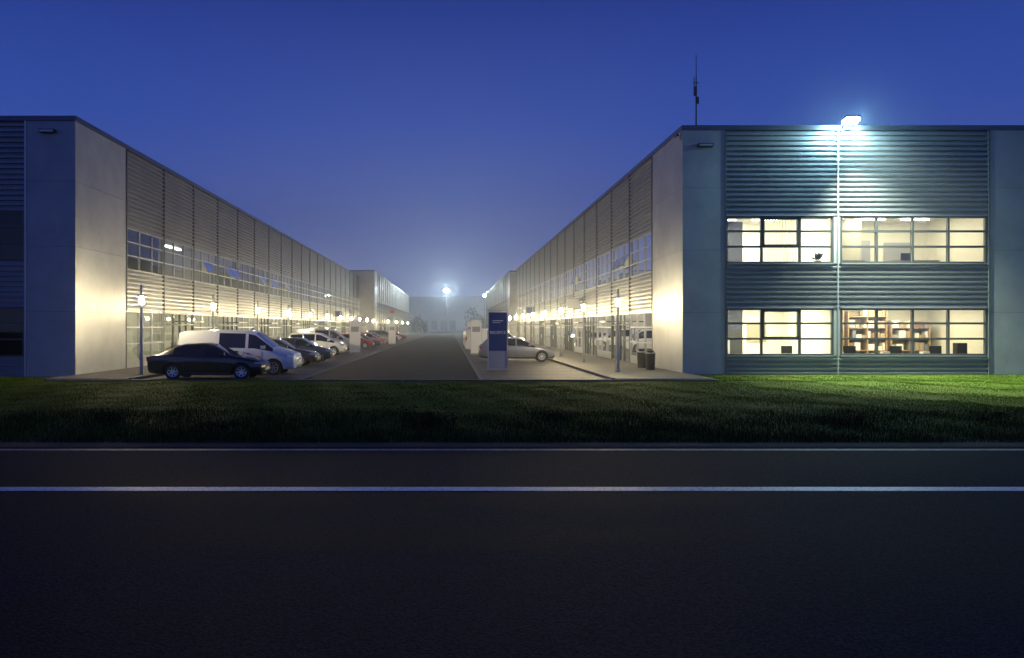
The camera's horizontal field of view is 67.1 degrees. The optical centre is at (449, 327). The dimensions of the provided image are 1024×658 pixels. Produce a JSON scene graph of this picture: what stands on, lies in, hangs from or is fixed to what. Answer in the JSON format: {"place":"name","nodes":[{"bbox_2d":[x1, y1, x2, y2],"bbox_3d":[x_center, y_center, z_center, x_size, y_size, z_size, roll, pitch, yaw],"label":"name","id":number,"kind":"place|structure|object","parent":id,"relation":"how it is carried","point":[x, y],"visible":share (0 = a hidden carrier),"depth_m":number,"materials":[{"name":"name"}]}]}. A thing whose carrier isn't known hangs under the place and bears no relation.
{"place":"outdoors","nodes":[
{"label":"outdoors","id":0,"kind":"place"},
{"bbox_2d":[0,376,56,381],"bbox_3d":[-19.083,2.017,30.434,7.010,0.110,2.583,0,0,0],"label":"grass","id":1,"kind":"structure","parent":0,"point":[36,379],"depth_m":30.25,"materials":[{"name":"green plant"}]},
{"bbox_2d":[44,333,409,381],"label":"sidewalk","id":2,"kind":"structure","parent":0,"point":[126,373],"depth_m":32.05,"materials":[{"name":"grey concrete"}]},
{"bbox_2d":[137,284,146,374],"bbox_3d":[-12.800,0.090,31.900,0.420,3.760,0.420,0,0,0],"label":"street lamp","id":3,"kind":"object","parent":2,"relation":"on","point":[141,296],"visible":1,"depth_m":31.84,"materials":[{"name":"metal"}]},
{"bbox_2d":[0,116,365,376],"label":"industrial building","id":4,"kind":"structure","parent":2,"relation":"on","point":[82,195],"depth_m":34.99,"materials":[{"name":"grey metal"}]},
{"bbox_2d":[0,213,358,354],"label":"window glass","id":5,"kind":"object","parent":4,"relation":"attached to","point":[11,251],"visible":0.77,"depth_m":31.88,"materials":[{"name":"clear glass"}]},
{"bbox_2d":[127,229,304,358],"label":"window","id":6,"kind":"structure","parent":4,"relation":"attached to","point":[132,316],"depth_m":51.34,"materials":[{"name":"beige"}]},
{"bbox_2d":[335,311,341,316],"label":"projecting sign","id":7,"kind":"object","parent":4,"relation":"attached to","point":[337,313],"visible":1,"depth_m":103.94,"materials":[{"name":"blue"}]},
{"bbox_2d":[209,294,216,329],"bbox_3d":[-12.800,0.090,41.580,0.420,3.760,0.420,0,0,0],"label":"street lamp","id":8,"kind":"object","parent":2,"relation":"on","point":[213,322],"visible":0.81,"depth_m":41.52,"materials":[{"name":"metal"}]},
{"bbox_2d":[255,300,260,330],"bbox_3d":[-12.800,0.090,51.260,0.420,3.760,0.420,0,0,0],"label":"street lamp","id":9,"kind":"object","parent":2,"relation":"on","point":[258,310],"visible":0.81,"depth_m":51.21,"materials":[{"name":"metal"}]},
{"bbox_2d":[287,305,289,336],"bbox_3d":[-12.800,0.090,60.940,0.420,3.760,0.420,0,0,0],"label":"street lamp","id":10,"kind":"object","parent":2,"relation":"on","point":[288,312],"visible":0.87,"depth_m":60.88,"materials":[{"name":"metal"}]},
{"bbox_2d":[304,332,478,378],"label":"driveway","id":11,"kind":"structure","parent":0,"point":[438,355],"depth_m":42.44,"materials":[{"name":"grey asphalt"}]},
{"bbox_2d":[300,336,423,378],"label":"kerb","id":12,"kind":"structure","parent":11,"relation":"on","point":[347,362],"depth_m":42.30,"materials":[{"name":"concrete"}]},
{"bbox_2d":[46,379,717,381],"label":"kerb","id":13,"kind":"structure","parent":11,"relation":"on","point":[470,380],"depth_m":29.36,"materials":[{"name":"concrete"}]},
{"bbox_2d":[444,290,448,332],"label":"mast light","id":14,"kind":"object","parent":11,"relation":"on","point":[446,291],"visible":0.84,"depth_m":261.87,"materials":[{"name":"metal"}]},
{"bbox_2d":[454,335,482,378],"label":"kerb","id":15,"kind":"structure","parent":11,"relation":"on","point":[475,369],"depth_m":42.11,"materials":[{"name":"concrete"}]},
{"bbox_2d":[0,447,1023,657],"bbox_3d":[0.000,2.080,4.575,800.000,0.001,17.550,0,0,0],"label":"road","id":16,"kind":"structure","parent":0,"point":[511,574],"depth_m":7.01,"materials":[{"name":"grey asphalt"}]},
{"bbox_2d":[0,487,1023,490],"bbox_3d":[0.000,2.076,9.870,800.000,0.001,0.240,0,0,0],"label":"lane marking","id":17,"kind":"object","parent":16,"relation":"on","point":[511,488],"visible":1,"depth_m":9.86,"materials":[{"name":"paint"}]},
{"bbox_2d":[0,449,1023,449],"bbox_3d":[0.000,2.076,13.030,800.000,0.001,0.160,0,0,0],"label":"edge marking","id":18,"kind":"object","parent":16,"relation":"on","point":[511,449],"visible":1,"depth_m":13.05,"materials":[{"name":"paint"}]},
{"bbox_2d":[0,379,1023,442],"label":"lawn","id":19,"kind":"structure","parent":0,"point":[546,398],"depth_m":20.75,"materials":[{"name":"plant"}]},
{"bbox_2d":[392,405,457,427],"bbox_3d":[-0.494,1.804,15.623,1.334,0.492,0.795,0,0,0],"label":"weed clump","id":20,"kind":"object","parent":19,"relation":"on","point":[429,419],"visible":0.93,"depth_m":15.54,"materials":[{"name":"green plant"}]},
{"bbox_2d":[497,408,574,420],"bbox_3d":[1.942,1.921,17.073,1.706,0.258,0.693,0,0,15],"label":"weed clump","id":21,"kind":"object","parent":19,"relation":"on","point":[552,415],"visible":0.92,"depth_m":16.97,"materials":[{"name":"green plant"}]},
{"bbox_2d":[801,408,885,428],"bbox_3d":[8.113,1.852,15.720,1.464,0.396,0.902,0,0,-17],"label":"weed clump","id":22,"kind":"object","parent":19,"relation":"on","point":[840,419],"visible":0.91,"depth_m":15.77,"materials":[{"name":"green plant"}]},
{"bbox_2d":[961,409,1022,422],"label":"weed clump","id":23,"kind":"object","parent":19,"relation":"on","point":[983,418],"visible":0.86,"depth_m":16.37,"materials":[{"name":"green plant"}]},
{"bbox_2d":[0,332,1023,446],"bbox_3d":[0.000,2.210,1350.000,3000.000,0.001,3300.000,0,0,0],"label":"ground","id":24,"kind":"structure","parent":0,"point":[457,333],"depth_m":14.24,"materials":[{"name":"grey concrete"}]},
{"bbox_2d":[146,333,431,378],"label":"parking area","id":25,"kind":"object","parent":24,"relation":"on","point":[340,358],"visible":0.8,"depth_m":40.23,"materials":[{"name":"grey asphalt"}]},
{"bbox_2d":[146,342,270,378],"bbox_3d":[-9.572,1.330,30.780,4.595,1.440,2.100,0,0,0],"label":"parked car","id":26,"kind":"object","parent":25,"relation":"on","point":[186,360],"visible":0.98,"depth_m":29.93,"materials":[{"name":"black paint"}]},
{"bbox_2d":[177,330,301,374],"bbox_3d":[-9.137,1.075,33.650,5.125,1.950,2.240,0,0,0],"label":"parked van","id":27,"kind":"object","parent":25,"relation":"on","point":[262,345],"visible":0.56,"depth_m":32.81,"materials":[{"name":"white paint"}]},
{"bbox_2d":[128,333,412,378],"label":"kerb","id":28,"kind":"structure","parent":25,"relation":"on","point":[147,376],"depth_m":31.00,"materials":[{"name":"concrete"}]},
{"bbox_2d":[271,338,319,365],"bbox_3d":[-9.322,1.320,41.180,4.595,1.460,2.100,0,0,0],"label":"parked car","id":29,"kind":"object","parent":25,"relation":"on","point":[308,356],"visible":0.33,"depth_m":40.50,"materials":[{"name":"black paint"}]},
{"bbox_2d":[277,337,334,362],"bbox_3d":[-8.973,1.317,45.470,4.195,1.464,2.080,0,0,0],"label":"parked car","id":30,"kind":"object","parent":25,"relation":"on","point":[325,353],"visible":0.27,"depth_m":44.76,"materials":[{"name":"blue paint"}]},
{"bbox_2d":[289,332,346,354],"bbox_3d":[-9.762,1.215,56.400,4.375,1.670,2.140,0,0,0],"label":"parked car","id":31,"kind":"object","parent":25,"relation":"on","point":[324,340],"visible":0.41,"depth_m":55.63,"materials":[{"name":"white paint"}]},
{"bbox_2d":[294,328,348,350],"bbox_3d":[-10.438,1.075,64.450,5.125,1.950,2.240,0,0,0],"label":"parked van","id":32,"kind":"object","parent":25,"relation":"on","point":[335,335],"visible":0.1,"depth_m":63.65,"materials":[{"name":"grey paint"}]},
{"bbox_2d":[349,320,360,353],"bbox_3d":[-7.400,0.725,60.000,0.880,2.650,0.200,0,0,0],"label":"information sign","id":33,"kind":"object","parent":25,"relation":"on","point":[354,336],"visible":1,"depth_m":59.92,"materials":[{"name":"white metal"}]},
{"bbox_2d":[342,333,373,348],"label":"parked car","id":34,"kind":"object","parent":25,"relation":"on","point":[366,343],"visible":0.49,"depth_m":74.08,"materials":[{"name":"red paint"}]},
{"bbox_2d":[361,333,381,346],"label":"parked car","id":35,"kind":"object","parent":25,"relation":"on","point":[377,342],"visible":0.26,"depth_m":80.13,"materials":[{"name":"red paint"}]},
{"bbox_2d":[362,332,385,343],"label":"parked car","id":36,"kind":"object","parent":25,"relation":"on","point":[371,335],"visible":0.09,"depth_m":86.66,"materials":[{"name":"red paint"}]},
{"bbox_2d":[361,332,387,343],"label":"parked car","id":37,"kind":"object","parent":25,"relation":"on","point":[377,335],"visible":0.1,"depth_m":95.17,"materials":[{"name":"grey paint"}]},
{"bbox_2d":[368,330,397,340],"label":"parked car","id":38,"kind":"object","parent":25,"relation":"on","point":[383,333],"visible":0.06,"depth_m":104.16,"materials":[{"name":"grey paint"}]},
{"bbox_2d":[388,322,395,343],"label":"information sign","id":39,"kind":"object","parent":25,"relation":"on","point":[391,333],"visible":1,"depth_m":91.92,"materials":[{"name":"white metal"}]},
{"bbox_2d":[396,332,406,339],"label":"parked car","id":40,"kind":"object","parent":25,"relation":"on","point":[403,336],"visible":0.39,"depth_m":124.06,"materials":[{"name":"red paint"}]},
{"bbox_2d":[289,369,574,369],"bbox_3d":[-2.950,2.050,79.370,18.100,0.001,99.540,0,0,0],"label":"parking bay marking","id":41,"kind":"object","parent":25,"relation":"on","point":[481,369],"visible":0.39,"depth_m":37.30,"materials":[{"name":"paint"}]},
{"bbox_2d":[349,270,408,333],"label":"industrial building","id":42,"kind":"structure","parent":24,"relation":"on","point":[375,287],"depth_m":148.84,"materials":[{"name":"grey metal"}]},
{"bbox_2d":[377,302,408,332],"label":"window glass","id":43,"kind":"object","parent":42,"relation":"attached to","point":[382,307],"visible":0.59,"depth_m":166.24,"materials":[{"name":"clear glass"}]},
{"bbox_2d":[409,296,485,331],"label":"distant warehouse","id":44,"kind":"structure","parent":24,"relation":"on","point":[431,310],"depth_m":335.00,"materials":[{"name":"grey"}]},
{"bbox_2d":[409,307,485,332],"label":"distant tree line","id":45,"kind":"object","parent":24,"relation":"on","point":[423,327],"visible":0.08,"depth_m":299.18,"materials":[{"name":"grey plant"}]},
{"bbox_2d":[483,295,485,327],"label":"mast light","id":46,"kind":"object","parent":24,"relation":"on","point":[484,310],"visible":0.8,"depth_m":269.88,"materials":[{"name":"metal"}]},
{"bbox_2d":[0,440,1023,445],"bbox_3d":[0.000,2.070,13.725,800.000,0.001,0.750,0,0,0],"label":"gravel verge","id":47,"kind":"structure","parent":24,"relation":"on","point":[440,443],"depth_m":13.68,"materials":[{"name":"grey gravel"}]},
{"bbox_2d":[455,335,603,378],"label":"parking area","id":48,"kind":"object","parent":24,"relation":"on","point":[479,363],"visible":0.6,"depth_m":35.68,"materials":[{"name":"grey concrete"}]},
{"bbox_2d":[470,319,481,353],"bbox_3d":[2.000,0.725,58.000,0.880,2.650,0.200,0,0,0],"label":"information sign","id":49,"kind":"object","parent":48,"relation":"on","point":[475,334],"visible":0.83,"depth_m":57.92,"materials":[{"name":"white"}]},
{"bbox_2d":[464,329,513,349],"bbox_3d":[3.763,1.075,62.950,5.125,1.950,2.240,0,0,0],"label":"parked van","id":50,"kind":"object","parent":48,"relation":"on","point":[467,338],"visible":0.03,"depth_m":62.09,"materials":[{"name":"white paint"}]},
{"bbox_2d":[487,310,508,370],"bbox_3d":[2.250,0.625,36.000,1.000,2.850,0.280,0,0,0],"label":"reception sign","id":51,"kind":"object","parent":48,"relation":"on","point":[497,341],"visible":1,"depth_m":35.91,"materials":[{"name":"blue metal"}]},
{"bbox_2d":[478,337,554,361],"bbox_3d":[4.027,1.320,46.480,4.595,1.460,2.100,0,0,0],"label":"parked car","id":52,"kind":"object","parent":48,"relation":"on","point":[519,348],"visible":0.63,"depth_m":45.63,"materials":[{"name":"grey paint"}]},
{"bbox_2d":[0,0,1023,295],"label":"sky","id":53,"kind":"structure","parent":0,"point":[432,147],"materials":[{"name":"blue"}]},
{"bbox_2d":[531,343,714,378],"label":"sidewalk","id":54,"kind":"structure","parent":0,"point":[606,366],"depth_m":36.72,"materials":[{"name":"grey concrete"}]},
{"bbox_2d":[486,271,515,336],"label":"industrial building","id":55,"kind":"structure","parent":54,"relation":"on","point":[502,289],"depth_m":133.77,"materials":[{"name":"grey metal"}]},
{"bbox_2d":[515,312,516,336],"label":"street lamp","id":56,"kind":"object","parent":54,"relation":"on","point":[515,325],"visible":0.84,"depth_m":88.07,"materials":[{"name":"metal"}]},
{"bbox_2d":[522,310,524,338],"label":"street lamp","id":57,"kind":"object","parent":54,"relation":"on","point":[523,314],"visible":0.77,"depth_m":79.14,"materials":[{"name":"metal"}]},
{"bbox_2d":[532,308,533,344],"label":"street lamp","id":58,"kind":"object","parent":54,"relation":"on","point":[532,327],"visible":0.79,"depth_m":70.24,"materials":[{"name":"metal"}]},
{"bbox_2d":[544,305,545,347],"bbox_3d":[7.600,0.090,61.400,0.420,3.760,0.420,0,0,0],"label":"street lamp","id":59,"kind":"object","parent":54,"relation":"on","point":[544,328],"visible":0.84,"depth_m":61.35,"materials":[{"name":"metal"}]},
{"bbox_2d":[558,301,563,355],"bbox_3d":[7.600,0.090,52.500,0.420,3.760,0.420,0,0,0],"label":"street lamp","id":60,"kind":"object","parent":54,"relation":"on","point":[560,310],"visible":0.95,"depth_m":52.44,"materials":[{"name":"metal"}]},
{"bbox_2d":[547,358,614,378],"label":"kerb","id":61,"kind":"structure","parent":54,"relation":"on","point":[585,370],"depth_m":35.59,"materials":[{"name":"concrete"}]},
{"bbox_2d":[580,296,586,361],"bbox_3d":[7.600,0.090,43.600,0.420,3.760,0.420,0,0,0],"label":"street lamp","id":62,"kind":"object","parent":54,"relation":"on","point":[583,333],"visible":0.99,"depth_m":43.55,"materials":[{"name":"metal"}]},
{"bbox_2d":[614,288,621,370],"bbox_3d":[7.600,0.090,34.700,0.420,3.760,0.420,0,0,0],"label":"street lamp","id":63,"kind":"object","parent":54,"relation":"on","point":[617,339],"visible":0.98,"depth_m":34.64,"materials":[{"name":"metal"}]},
{"bbox_2d":[636,349,646,367],"bbox_3d":[9.350,1.520,37.400,0.500,0.900,0.500,0,0,0],"label":"litter bin","id":64,"kind":"object","parent":54,"relation":"on","point":[641,361],"visible":0.94,"depth_m":37.22,"materials":[{"name":"black plastic"}]},
{"bbox_2d":[645,350,655,369],"bbox_3d":[9.300,1.520,35.600,0.500,0.900,0.500,0,0,0],"label":"litter bin","id":65,"kind":"object","parent":54,"relation":"on","point":[650,358],"visible":0.98,"depth_m":35.43,"materials":[{"name":"black plastic"}]},
{"bbox_2d":[516,125,1023,374],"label":"industrial building","id":66,"kind":"structure","parent":54,"relation":"on","point":[688,194],"depth_m":33.33,"materials":[{"name":"grey metal"}]},
{"bbox_2d":[526,307,533,312],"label":"projecting sign","id":67,"kind":"object","parent":66,"relation":"attached to","point":[528,309],"visible":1,"depth_m":91.94,"materials":[{"name":"white"}]},
{"bbox_2d":[567,299,579,308],"bbox_3d":[9.650,-1.850,60.000,1.000,0.780,0.120,0,0,0],"label":"projecting sign","id":68,"kind":"object","parent":66,"relation":"attached to","point":[572,303],"visible":1,"depth_m":59.94,"materials":[{"name":"white"}]},
{"bbox_2d":[517,233,651,360],"bbox_3d":[11.480,-1.407,72.442,19.687,6.705,85.869,0,0,-15],"label":"window glass","id":69,"kind":"object","parent":66,"relation":"attached to","point":[648,334],"visible":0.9,"depth_m":50.51,"materials":[{"name":"clear glass"}]},
{"bbox_2d":[693,64,698,124],"bbox_3d":[10.750,-10.275,33.500,0.320,3.250,0.320,0,0,0],"label":"roof antenna","id":70,"kind":"object","parent":66,"relation":"on","point":[695,94],"visible":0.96,"depth_m":33.48,"materials":[{"name":"black metal"}]},
{"bbox_2d":[576,218,986,374],"bbox_3d":[17.255,-3.100,76.485,13.690,10.500,85.750,0,0,0],"label":"interior","id":71,"kind":"object","parent":66,"relation":"attached to","point":[861,330],"visible":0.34,"depth_m":37.45,"materials":[{"name":"beige"}]},
{"bbox_2d":[841,114,860,131],"bbox_3d":[17.000,-8.712,32.807,0.600,0.524,0.966,0,0,0],"label":"floodlight","id":72,"kind":"object","parent":66,"relation":"attached to","point":[850,119],"visible":1,"depth_m":32.41,"materials":[{"name":"metal"}]},
{"bbox_2d":[694,374,1023,381],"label":"lawn","id":73,"kind":"structure","parent":0,"point":[803,376],"depth_m":31.54,"materials":[{"name":"plant"}]}
]}

